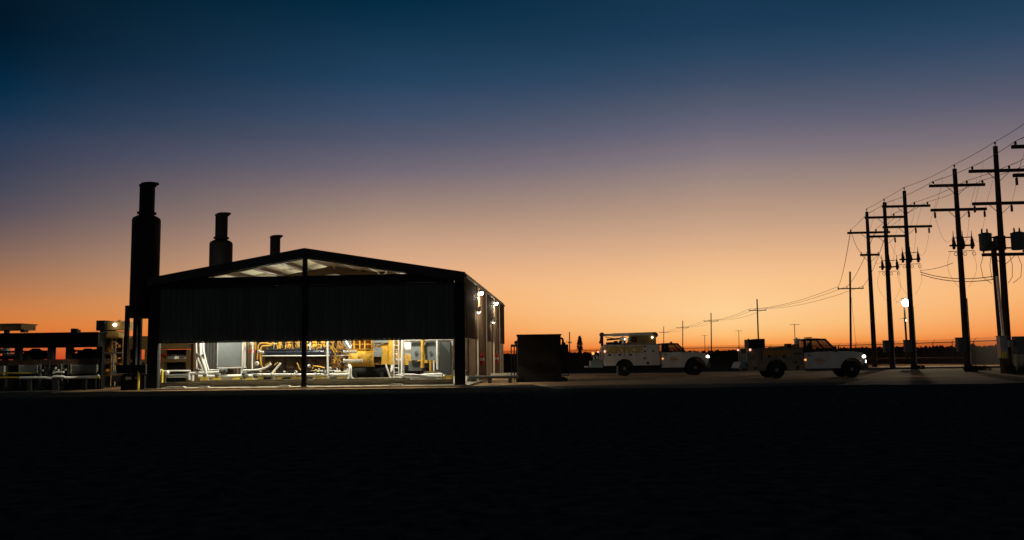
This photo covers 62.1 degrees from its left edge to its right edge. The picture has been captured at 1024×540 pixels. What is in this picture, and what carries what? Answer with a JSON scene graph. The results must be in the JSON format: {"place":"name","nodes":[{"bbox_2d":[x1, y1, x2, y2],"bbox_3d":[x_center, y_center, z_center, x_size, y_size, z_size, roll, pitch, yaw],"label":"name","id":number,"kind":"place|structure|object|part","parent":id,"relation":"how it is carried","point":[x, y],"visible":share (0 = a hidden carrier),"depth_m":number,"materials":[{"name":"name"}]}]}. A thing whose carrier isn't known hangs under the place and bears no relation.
{"place":"outdoors","nodes":[
{"label":"outdoors","id":0,"kind":"place"},
{"bbox_2d":[0,348,10,376],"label":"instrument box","id":1,"kind":"object","parent":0,"point":[5,349],"visible":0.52,"depth_m":51.32,"materials":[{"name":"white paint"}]},
{"bbox_2d":[143,375,487,389],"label":"concrete floor","id":2,"kind":"structure","parent":0,"point":[335,386],"depth_m":44.22,"materials":[{"name":"grey concrete"}]},
{"bbox_2d":[160,369,164,387],"bbox_3d":[-18.839,5.842,45.750,0.260,0.985,0.260,-1,-6,4],"label":"bollard","id":3,"kind":"object","parent":2,"relation":"on","point":[162,370],"visible":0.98,"depth_m":45.71,"materials":[{"name":"metal"}]},
{"bbox_2d":[165,386,186,387],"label":"concrete block","id":4,"kind":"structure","parent":2,"relation":"on","point":[175,387],"depth_m":44.80,"materials":[{"name":"grey concrete"}]},
{"bbox_2d":[160,369,192,382],"bbox_3d":[-18.542,5.883,46.782,1.895,0.891,0.506,-1,-6,4],"label":"pipe rail","id":5,"kind":"object","parent":2,"relation":"on","point":[166,374],"visible":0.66,"depth_m":46.82,"materials":[{"name":"white metal"}]},
{"bbox_2d":[201,339,410,381],"bbox_3d":[-11.037,5.002,47.413,11.445,2.758,3.510,-1,-6,4],"label":"compressor package","id":6,"kind":"object","parent":2,"relation":"on","point":[363,360],"visible":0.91,"depth_m":46.90,"materials":[{"name":"metal"}]},
{"bbox_2d":[188,343,253,380],"bbox_3d":[-15.973,4.889,46.618,3.706,2.362,0.312,-1,-6,4],"label":"pipe manifold","id":7,"kind":"object","parent":6,"relation":"on","point":[206,371],"visible":0.95,"depth_m":46.57,"materials":[{"name":"white paint"}]},
{"bbox_2d":[217,342,246,378],"bbox_3d":[-15.456,5.080,47.009,1.490,2.517,0.620,-1,-6,4],"label":"control panel","id":8,"kind":"object","parent":6,"relation":"on","point":[231,354],"visible":0.72,"depth_m":46.77,"materials":[{"name":"grey metal"}]},
{"bbox_2d":[347,368,353,378],"bbox_3d":[-8.667,5.625,45.725,0.502,0.667,0.140,-1,-6,4],"label":"drain pipe","id":9,"kind":"object","parent":6,"relation":"on","point":[350,373],"visible":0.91,"depth_m":45.67,"materials":[{"name":"white metal"}]},
{"bbox_2d":[160,379,452,386],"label":"kerb beam","id":10,"kind":"structure","parent":2,"relation":"on","point":[326,383],"depth_m":44.84,"materials":[{"name":"concrete"}]},
{"bbox_2d":[146,248,504,388],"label":"compressor shed","id":11,"kind":"structure","parent":2,"relation":"on","point":[303,295],"depth_m":44.76,"materials":[{"name":"metal"}]},
{"bbox_2d":[475,306,480,313],"bbox_3d":[-1.956,2.297,48.859,0.368,0.445,0.319,-6,-7,40],"label":"wall lamp","id":12,"kind":"object","parent":11,"relation":"attached to","point":[478,310],"visible":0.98,"depth_m":48.75,"materials":[{"name":"white paint"}]},
{"bbox_2d":[480,351,483,364],"bbox_3d":[-1.763,5.233,50.550,0.266,0.854,0.290,4,-8,-42],"label":"fire extinguisher","id":13,"kind":"object","parent":11,"relation":"attached to","point":[481,358],"visible":1,"depth_m":50.44,"materials":[{"name":"red metal"}]},
{"bbox_2d":[495,352,498,362],"bbox_3d":[-1.096,6.267,60.977,0.266,0.854,0.290,4,-8,-42],"label":"fire extinguisher","id":14,"kind":"object","parent":11,"relation":"attached to","point":[496,358],"visible":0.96,"depth_m":60.86,"materials":[{"name":"red metal"}]},
{"bbox_2d":[267,339,428,377],"bbox_3d":[-10.053,5.900,56.525,11.445,2.758,3.510,-1,-6,4],"label":"compressor package","id":15,"kind":"object","parent":2,"relation":"on","point":[407,357],"visible":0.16,"depth_m":56.04,"materials":[{"name":"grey metal"}]},
{"bbox_2d":[393,340,399,377],"bbox_3d":[-6.250,4.896,45.894,0.370,2.461,0.070,-1,-6,4],"label":"ladder","id":16,"kind":"object","parent":2,"relation":"on","point":[394,372],"visible":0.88,"depth_m":45.87,"materials":[{"name":"silver metal"}]},
{"bbox_2d":[351,340,466,375],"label":"compressor package","id":17,"kind":"object","parent":2,"relation":"on","point":[426,365],"visible":0.02,"depth_m":65.19,"materials":[{"name":"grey metal"}]},
{"bbox_2d":[408,361,422,373],"bbox_3d":[-5.295,5.583,46.671,0.690,1.148,0.500,-1,-6,4],"label":"transformer box","id":18,"kind":"object","parent":2,"relation":"on","point":[414,367],"visible":0.61,"depth_m":46.46,"materials":[{"name":"grey metal"}]},
{"bbox_2d":[396,373,444,384],"bbox_3d":[-4.735,5.814,45.454,2.931,0.584,1.200,-1,-6,4],"label":"hose coil","id":19,"kind":"object","parent":2,"relation":"on","point":[426,376],"visible":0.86,"depth_m":45.09,"materials":[{"name":"white paint"}]},
{"bbox_2d":[400,339,453,383],"bbox_3d":[-4.665,5.009,46.398,3.049,2.521,0.875,-1,-6,4],"label":"equipment rack","id":20,"kind":"object","parent":2,"relation":"on","point":[405,347],"visible":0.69,"depth_m":46.19,"materials":[{"name":"white metal"}]},
{"bbox_2d":[410,341,420,359],"bbox_3d":[-5.212,4.405,46.501,0.633,1.036,0.440,-1,-6,4],"label":"electrical cabinet","id":21,"kind":"object","parent":20,"relation":"attached to","point":[415,350],"visible":0.96,"depth_m":46.37,"materials":[{"name":"grey metal"}]},
{"bbox_2d":[425,341,435,359],"bbox_3d":[-4.410,4.400,46.450,0.700,1.034,0.440,-1,-6,4],"label":"electrical cabinet","id":22,"kind":"object","parent":20,"relation":"on","point":[430,350],"visible":0.96,"depth_m":46.32,"materials":[{"name":"grey metal"}]},
{"bbox_2d":[439,341,452,378],"bbox_3d":[-3.562,4.861,45.876,0.655,1.996,0.500,-1,-6,4],"label":"tall cabinet","id":23,"kind":"object","parent":2,"relation":"on","point":[445,358],"visible":0.92,"depth_m":45.69,"materials":[{"name":"grey metal"}]},
{"bbox_2d":[0,364,1023,539],"bbox_3d":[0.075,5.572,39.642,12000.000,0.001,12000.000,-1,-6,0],"label":"ground","id":24,"kind":"structure","parent":0,"point":[792,462],"depth_m":12.62,"materials":[{"name":"soil"}]},
{"bbox_2d":[0,365,5,390],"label":"louvred cabinet","id":25,"kind":"object","parent":24,"relation":"on","point":[2,368],"visible":1,"depth_m":47.43,"materials":[{"name":"grey metal"}]},
{"bbox_2d":[0,323,37,387],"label":"roof duct","id":26,"kind":"object","parent":24,"relation":"on","point":[6,327],"visible":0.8,"depth_m":52.96,"materials":[{"name":"beige metal"}]},
{"bbox_2d":[18,364,37,389],"bbox_3d":[-27.046,5.993,47.471,1.002,1.440,0.190,-1,-6,0],"label":"louvred cabinet","id":27,"kind":"object","parent":24,"relation":"on","point":[26,369],"visible":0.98,"depth_m":47.44,"materials":[{"name":"grey metal"}]},
{"bbox_2d":[0,373,99,390],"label":"guard rail","id":28,"kind":"object","parent":24,"relation":"on","point":[37,373],"visible":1,"depth_m":47.23,"materials":[{"name":"metal"}]},
{"bbox_2d":[38,360,72,385],"bbox_3d":[-25.359,5.713,47.180,1.927,1.476,0.240,-1,-6,0],"label":"valve station","id":29,"kind":"object","parent":24,"relation":"on","point":[41,371],"visible":1,"depth_m":47.17,"materials":[{"name":"grey metal"}]},
{"bbox_2d":[0,328,117,389],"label":"air cooler","id":30,"kind":"object","parent":24,"relation":"on","point":[68,341],"visible":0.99,"depth_m":47.86,"materials":[{"name":"metal"}]},
{"bbox_2d":[19,371,99,390],"bbox_3d":[-24.989,6.111,46.959,4.400,1.048,0.200,-1,-6,0],"label":"ground pipe","id":31,"kind":"object","parent":24,"relation":"on","point":[56,383],"visible":1,"depth_m":46.91,"materials":[{"name":"silver metal"}]},
{"bbox_2d":[59,368,1023,391],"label":"gravel yard","id":32,"kind":"structure","parent":24,"relation":"on","point":[791,378],"depth_m":48.05,"materials":[{"name":"grey gravel"}]},
{"bbox_2d":[70,364,97,389],"bbox_3d":[-23.911,5.959,47.470,1.466,1.423,0.190,-1,-6,0],"label":"louvred cabinet","id":33,"kind":"object","parent":32,"relation":"on","point":[92,383],"visible":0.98,"depth_m":47.44,"materials":[{"name":"grey metal"}]},
{"bbox_2d":[96,320,132,385],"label":"equipment tower","id":34,"kind":"structure","parent":32,"relation":"on","point":[114,351],"depth_m":48.94,"materials":[{"name":"metal"}]},
{"bbox_2d":[116,182,160,389],"bbox_3d":[-19.576,0.812,46.640,3.200,11.384,1.620,-1,-6,4],"label":"exhaust stack","id":35,"kind":"object","parent":32,"relation":"on","point":[145,243],"visible":0.81,"depth_m":46.13,"materials":[{"name":"metal"}]},
{"bbox_2d":[110,370,146,381],"bbox_3d":[-20.663,5.735,46.116,2.028,0.639,1.140,-1,-6,0],"label":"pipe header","id":36,"kind":"object","parent":35,"relation":"attached to","point":[116,378],"visible":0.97,"depth_m":45.67,"materials":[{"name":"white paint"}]},
{"bbox_2d":[137,371,141,389],"bbox_3d":[-19.958,5.872,45.416,0.260,1.081,0.260,-1,-6,4],"label":"bollard","id":37,"kind":"object","parent":32,"relation":"on","point":[138,380],"visible":0.91,"depth_m":45.38,"materials":[{"name":"metal"}]},
{"bbox_2d":[128,336,193,382],"bbox_3d":[-24.550,6.236,59.156,6.340,3.215,3.300,-1,-6,0],"label":"air cooler","id":38,"kind":"object","parent":32,"relation":"on","point":[185,353],"visible":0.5,"depth_m":57.81,"materials":[{"name":"beige metal"}]},
{"bbox_2d":[209,212,232,265],"bbox_3d":[-18.886,1.808,56.690,3.200,11.384,1.620,-1,-6,4],"label":"exhaust stack","id":39,"kind":"object","parent":32,"relation":"on","point":[221,248],"visible":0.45,"depth_m":56.64,"materials":[{"name":"metal"}]},
{"bbox_2d":[270,235,282,253],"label":"exhaust stack","id":40,"kind":"object","parent":32,"relation":"on","point":[274,244],"visible":0.21,"depth_m":67.63,"materials":[{"name":"metal"}]},
{"bbox_2d":[467,375,518,382],"bbox_3d":[-1.080,6.294,49.052,3.214,0.455,1.021,1,-6,-15],"label":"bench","id":41,"kind":"object","parent":32,"relation":"on","point":[490,378],"visible":0.93,"depth_m":48.82,"materials":[{"name":"grey metal"}]},
{"bbox_2d":[490,373,515,375],"bbox_3d":[-0.575,7.423,59.809,1.861,0.332,0.500,-1,-6,0],"label":"pale barrier","id":42,"kind":"object","parent":32,"relation":"on","point":[494,374],"visible":0.29,"depth_m":59.57,"materials":[{"name":"concrete"}]},
{"bbox_2d":[511,341,517,379],"bbox_3d":[0.165,5.702,53.891,0.489,2.506,0.617,-1,-6,0],"label":"pipe rack","id":43,"kind":"object","parent":32,"relation":"on","point":[514,345],"visible":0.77,"depth_m":53.78,"materials":[{"name":"black metal"}]},
{"bbox_2d":[516,334,568,381],"bbox_3d":[1.809,5.321,51.474,3.142,2.799,2.900,-1,-6,0],"label":"generator enclosure","id":44,"kind":"object","parent":32,"relation":"on","point":[542,357],"visible":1,"depth_m":50.22,"materials":[{"name":"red metal"}]},
{"bbox_2d":[519,338,538,376],"bbox_3d":[1.023,5.158,50.219,1.135,2.263,0.028,-1,-6,0],"label":"door","id":45,"kind":"structure","parent":44,"relation":"in","point":[529,347],"depth_m":50.21,"materials":[{"name":"red metal"}]},
{"bbox_2d":[540,338,559,375],"bbox_3d":[2.218,5.142,50.219,1.135,2.263,0.028,-1,-6,0],"label":"door","id":46,"kind":"structure","parent":44,"relation":"in","point":[549,347],"depth_m":50.21,"materials":[{"name":"red metal"}]},
{"bbox_2d":[584,332,710,375],"bbox_3d":[9.733,6.046,61.570,8.880,3.160,2.440,-1,-6,1],"label":"service truck","id":47,"kind":"object","parent":32,"relation":"on","point":[641,350],"visible":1,"depth_m":60.61,"materials":[{"name":"white metal"}]},
{"bbox_3d":[6.973,5.776,60.595,0.710,0.822,0.031,-1,-6,1],"label":"locker door","id":48,"kind":"part","parent":47,"relation":"part of","materials":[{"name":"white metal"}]},
{"bbox_3d":[7.662,5.765,60.583,0.640,0.822,0.031,-1,-6,1],"label":"locker door","id":49,"kind":"part","parent":47,"relation":"part of","materials":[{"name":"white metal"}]},
{"bbox_3d":[8.422,5.754,60.573,0.800,0.822,0.031,-1,-6,1],"label":"locker door","id":50,"kind":"part","parent":47,"relation":"part of","materials":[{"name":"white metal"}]},
{"bbox_3d":[9.656,6.034,60.529,1.540,1.420,0.031,-1,-6,1],"label":"locker door","id":51,"kind":"part","parent":47,"relation":"part of","materials":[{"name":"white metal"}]},
{"bbox_3d":[11.528,6.398,60.604,1.500,0.980,0.034,-1,-6,1],"label":"door","id":52,"kind":"part","parent":47,"relation":"part of","materials":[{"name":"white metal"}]},
{"bbox_3d":[11.747,5.610,60.797,1.180,0.580,0.128,-1,-6,1],"label":"side window","id":53,"kind":"part","parent":47,"relation":"part of","materials":[{"name":"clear glass"}]},
{"bbox_2d":[731,337,867,377],"bbox_3d":[17.374,5.310,51.572,7.670,2.430,2.440,-1,-6,1],"label":"service truck","id":54,"kind":"object","parent":32,"relation":"on","point":[800,354],"visible":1,"depth_m":50.63,"materials":[{"name":"white metal"}]},
{"bbox_3d":[14.475,5.336,50.590,0.710,1.260,0.031,-1,-6,1],"label":"locker door","id":55,"kind":"part","parent":54,"relation":"part of","materials":[{"name":"paint"}]},
{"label":"locker door","id":56,"kind":"part","parent":54,"relation":"part of","materials":[{"name":"paint"}]},
{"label":"locker door","id":57,"kind":"part","parent":54,"relation":"part of","materials":[{"name":"paint"}]},
{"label":"locker door","id":58,"kind":"part","parent":54,"relation":"part of","materials":[{"name":"paint"}]},
{"bbox_3d":[17.699,4.575,50.850,0.270,0.740,0.132,-1,-6,1],"label":"side window","id":59,"kind":"part","parent":54,"relation":"part of","materials":[{"name":"black glass"}]},
{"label":"door","id":60,"kind":"part","parent":54,"relation":"part of","materials":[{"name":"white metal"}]},
{"bbox_3d":[18.648,4.560,50.831,1.450,0.740,0.132,-1,-6,1],"label":"side window","id":61,"kind":"part","parent":54,"relation":"part of","materials":[{"name":"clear glass"}]},
{"bbox_2d":[929,165,992,367],"bbox_3d":[32.556,-0.260,61.060,4.299,14.994,0.906,-1,-6,3],"label":"utility pole","id":62,"kind":"object","parent":32,"relation":"on","point":[963,343],"visible":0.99,"depth_m":61.10,"materials":[{"name":"brown wood"}]},
{"bbox_2d":[962,363,978,371],"bbox_3d":[32.468,6.872,60.106,1.333,0.603,0.878,-1,-6,0],"label":"weed clump","id":63,"kind":"object","parent":32,"relation":"on","point":[969,368],"visible":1,"depth_m":59.94,"materials":[{"name":"green plant"}]},
{"bbox_2d":[972,364,992,369],"bbox_3d":[35.060,7.265,63.564,1.695,0.438,1.040,1,-6,-13],"label":"weed clump","id":64,"kind":"object","parent":32,"relation":"on","point":[982,367],"visible":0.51,"depth_m":63.37,"materials":[{"name":"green plant"}]},
{"bbox_2d":[968,142,1023,364],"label":"utility pole","id":65,"kind":"object","parent":32,"relation":"on","point":[1016,239],"visible":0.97,"depth_m":56.12,"materials":[{"name":"brown wood"}]},
{"bbox_2d":[854,137,1023,226],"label":"overhead wire","id":66,"kind":"object","parent":65,"relation":"attached to","point":[939,179],"visible":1,"depth_m":60.55,"materials":[{"name":"black metal"}]},
{"bbox_2d":[866,124,1023,208],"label":"overhead wire","id":67,"kind":"object","parent":65,"relation":"attached to","point":[952,165],"visible":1,"depth_m":61.84,"materials":[{"name":"black metal"}]},
{"bbox_2d":[893,166,1022,224],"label":"overhead wire","id":68,"kind":"object","parent":65,"relation":"attached to","point":[953,193],"visible":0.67,"depth_m":68.61,"materials":[{"name":"black metal"}]},
{"bbox_2d":[990,241,1007,372],"bbox_3d":[31.355,2.350,54.696,0.744,8.571,1.000,-1,-6,0],"label":"riser pole","id":69,"kind":"object","parent":32,"relation":"on","point":[1002,348],"visible":1,"depth_m":54.70,"materials":[{"name":"brown wood"}]},
{"bbox_2d":[1007,336,1023,369],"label":"switch cabinet","id":70,"kind":"object","parent":32,"relation":"on","point":[1016,344],"visible":0.82,"depth_m":53.76,"materials":[{"name":"grey metal"}]},
{"bbox_2d":[1011,141,1023,184],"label":"utility pole","id":71,"kind":"object","parent":32,"relation":"on","point":[1015,146],"visible":0.98,"depth_m":49.62,"materials":[{"name":"brown wood"}]},
{"bbox_2d":[865,199,913,367],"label":"utility pole","id":72,"kind":"object","parent":24,"relation":"on","point":[888,346],"visible":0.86,"depth_m":75.98,"materials":[{"name":"brown wood"}]},
{"bbox_2d":[882,187,935,367],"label":"utility pole","id":73,"kind":"object","parent":24,"relation":"on","point":[909,345],"visible":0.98,"depth_m":72.57,"materials":[{"name":"brown wood"}]},
{"bbox_2d":[921,272,992,278],"bbox_3d":[33.372,0.291,64.498,0.060,1.921,16.803,-2,-6,11],"label":"overhead wire","id":74,"kind":"object","parent":73,"relation":"attached to","point":[957,278],"visible":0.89,"depth_m":63.38,"materials":[{"name":"black metal"}]},
{"bbox_2d":[921,274,992,281],"bbox_3d":[33.404,0.497,64.478,0.060,1.904,16.820,-2,-6,11],"label":"overhead wire","id":75,"kind":"object","parent":73,"relation":"attached to","point":[956,281],"visible":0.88,"depth_m":63.49,"materials":[{"name":"black metal"}]},
{"bbox_2d":[910,365,924,368],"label":"weed clump","id":76,"kind":"object","parent":24,"relation":"on","point":[918,367],"visible":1,"depth_m":70.37,"materials":[{"name":"green plant"}]},
{"bbox_2d":[0,352,1023,376],"bbox_3d":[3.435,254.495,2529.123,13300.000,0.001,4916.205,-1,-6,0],"label":"dry field","id":77,"kind":"structure","parent":0,"point":[882,360],"depth_m":133.80,"materials":[{"name":"brown plant"}]},
{"bbox_2d":[568,332,570,360],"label":"distant pole","id":78,"kind":"object","parent":77,"relation":"on","point":[569,342],"visible":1,"depth_m":189.09,"materials":[{"name":"brown wood"}]},
{"bbox_2d":[130,343,1012,363],"bbox_3d":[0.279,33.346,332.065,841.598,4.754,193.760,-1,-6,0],"label":"scrub","id":79,"kind":"object","parent":77,"relation":"on","point":[939,349],"visible":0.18,"depth_m":322.73,"materials":[{"name":"black plant"}]},
{"bbox_2d":[577,336,582,362],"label":"slim tree","id":80,"kind":"object","parent":77,"relation":"on","point":[580,347],"visible":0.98,"depth_m":149.12,"materials":[{"name":"green plant"}]},
{"bbox_2d":[709,315,718,356],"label":"distant pole","id":81,"kind":"object","parent":77,"relation":"on","point":[711,335],"visible":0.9,"depth_m":289.00,"materials":[{"name":"brown wood"}]},
{"bbox_2d":[749,299,766,338],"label":"distant pole","id":82,"kind":"object","parent":77,"relation":"on","point":[757,310],"visible":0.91,"depth_m":214.60,"materials":[{"name":"brown wood"}]},
{"bbox_2d":[503,336,1016,364],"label":"chain link fence","id":83,"kind":"object","parent":77,"relation":"on","point":[987,339],"visible":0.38,"depth_m":116.23,"materials":[{"name":"black metal"}]},
{"bbox_2d":[838,272,863,350],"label":"distant pole","id":84,"kind":"object","parent":77,"relation":"on","point":[850,313],"visible":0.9,"depth_m":143.90,"materials":[{"name":"brown wood"}]},
{"bbox_2d":[899,298,908,363],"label":"yard lamp","id":85,"kind":"object","parent":77,"relation":"on","point":[904,302],"visible":0.83,"depth_m":94.52,"materials":[{"name":"metal"}]},
{"bbox_2d":[0,0,1023,359],"label":"sky","id":86,"kind":"structure","parent":0,"point":[595,167],"materials":[{"name":"blue"}]},
{"bbox_2d":[868,365,1014,367],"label":"dirt track","id":87,"kind":"structure","parent":0,"point":[932,366],"depth_m":79.76,"materials":[{"name":"brown soil"}]},
{"bbox_2d":[847,209,889,366],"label":"utility pole","id":88,"kind":"object","parent":87,"relation":"on","point":[872,323],"visible":0.89,"depth_m":81.56,"materials":[{"name":"brown wood"}]},
{"bbox_2d":[676,235,849,327],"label":"overhead wire","id":89,"kind":"object","parent":88,"relation":"attached to","point":[808,297],"visible":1,"depth_m":153.08,"materials":[{"name":"black metal"}]},
{"bbox_2d":[671,238,872,331],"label":"overhead wire","id":90,"kind":"object","parent":88,"relation":"attached to","point":[805,300],"visible":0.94,"depth_m":162.44,"materials":[{"name":"black metal"}]},
{"bbox_2d":[677,244,882,331],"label":"overhead wire","id":91,"kind":"object","parent":88,"relation":"attached to","point":[809,302],"visible":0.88,"depth_m":169.60,"materials":[{"name":"black metal"}]},
{"bbox_2d":[876,159,1022,228],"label":"overhead wire","id":92,"kind":"object","parent":88,"relation":"attached to","point":[952,187],"visible":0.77,"depth_m":64.76,"materials":[{"name":"black metal"}]}
]}

